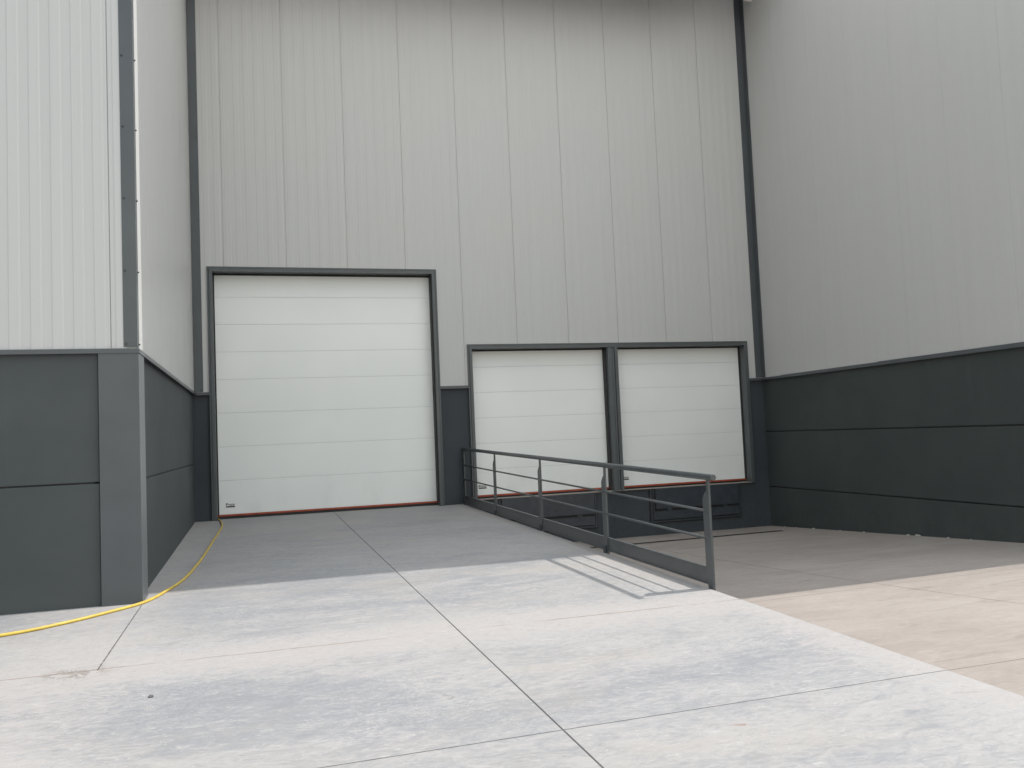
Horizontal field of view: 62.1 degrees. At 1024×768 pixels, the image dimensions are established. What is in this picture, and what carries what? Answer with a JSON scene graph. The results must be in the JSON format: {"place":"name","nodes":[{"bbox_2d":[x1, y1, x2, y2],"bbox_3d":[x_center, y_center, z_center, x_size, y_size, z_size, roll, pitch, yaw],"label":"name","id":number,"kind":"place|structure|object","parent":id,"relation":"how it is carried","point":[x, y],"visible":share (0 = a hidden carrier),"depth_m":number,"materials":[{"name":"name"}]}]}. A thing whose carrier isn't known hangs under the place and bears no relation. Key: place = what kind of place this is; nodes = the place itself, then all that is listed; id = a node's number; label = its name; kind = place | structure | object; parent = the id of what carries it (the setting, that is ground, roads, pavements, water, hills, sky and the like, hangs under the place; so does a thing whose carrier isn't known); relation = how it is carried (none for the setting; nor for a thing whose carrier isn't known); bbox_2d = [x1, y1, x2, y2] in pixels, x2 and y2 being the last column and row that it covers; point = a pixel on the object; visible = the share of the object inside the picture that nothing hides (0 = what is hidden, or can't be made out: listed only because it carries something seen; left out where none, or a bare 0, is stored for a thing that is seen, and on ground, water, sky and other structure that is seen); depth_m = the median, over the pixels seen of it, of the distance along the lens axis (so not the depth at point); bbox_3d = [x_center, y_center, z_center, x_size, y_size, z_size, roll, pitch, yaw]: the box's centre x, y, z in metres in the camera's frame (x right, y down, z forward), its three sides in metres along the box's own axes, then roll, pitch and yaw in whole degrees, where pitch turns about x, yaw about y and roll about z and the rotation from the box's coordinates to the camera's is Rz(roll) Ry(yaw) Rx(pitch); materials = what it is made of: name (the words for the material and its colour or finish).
{"place":"outdoors","nodes":[
{"label":"outdoors","id":0,"kind":"place"},
{"bbox_2d":[0,504,1023,767],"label":"ramp","id":1,"kind":"structure","parent":0,"point":[444,636],"depth_m":5.37,"materials":[{"name":"concrete"}]},
{"bbox_2d":[0,518,222,636],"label":"garden hose","id":2,"kind":"object","parent":1,"relation":"on","point":[98,614],"visible":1,"depth_m":7.54,"materials":[{"name":"yellow rubber"}]},
{"bbox_2d":[461,447,715,590],"bbox_3d":[0.444,1.619,11.887,0.064,1.439,9.162,-1,-4,-17],"label":"ramp railing","id":3,"kind":"object","parent":1,"relation":"on","point":[606,543],"visible":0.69,"depth_m":9.76,"materials":[{"name":"grey metal"}]},
{"bbox_2d":[575,526,1023,695],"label":"yard","id":4,"kind":"structure","parent":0,"point":[954,605],"depth_m":9.30,"materials":[{"name":"concrete"}]},
{"bbox_2d":[589,530,781,547],"bbox_3d":[2.475,2.982,15.815,5.904,0.084,0.140,-1,-3,-16],"label":"drain channel","id":5,"kind":"object","parent":4,"relation":"on","point":[700,538],"visible":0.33,"depth_m":16.12,"materials":[{"name":"metal"}]},
{"label":"ground","id":6,"kind":"structure","parent":0,"visible":0},
{"bbox_2d":[0,0,195,614],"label":"warehouse","id":7,"kind":"structure","parent":6,"relation":"on","point":[97,493],"depth_m":8.00,"materials":[{"name":"metal"}]},
{"bbox_2d":[186,0,770,541],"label":"warehouse","id":8,"kind":"structure","parent":6,"relation":"on","point":[430,238],"depth_m":16.68,"materials":[{"name":"grey metal"}]},
{"bbox_2d":[213,274,439,518],"bbox_3d":[-3.401,0.163,15.776,3.983,4.444,0.210,-1,-3,-16],"label":"overhead door","id":9,"kind":"structure","parent":8,"relation":"in","point":[325,396],"depth_m":15.82,"materials":[{"name":"white paint"}]},
{"bbox_2d":[472,348,611,498],"bbox_3d":[0.589,0.760,16.923,2.824,2.933,0.180,-1,-3,-16],"label":"overhead door","id":10,"kind":"structure","parent":8,"relation":"in","point":[539,402],"depth_m":16.99,"materials":[{"name":"white paint"}]},
{"bbox_2d":[617,346,746,488],"bbox_3d":[3.546,0.687,17.850,2.916,2.933,0.080,-1,-3,-16],"label":"overhead door","id":11,"kind":"structure","parent":8,"relation":"in","point":[681,408],"depth_m":17.87,"materials":[{"name":"white paint"}]},
{"bbox_2d":[739,0,1023,542],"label":"warehouse","id":12,"kind":"structure","parent":6,"relation":"on","point":[885,140],"depth_m":14.46,"materials":[{"name":"grey metal"}]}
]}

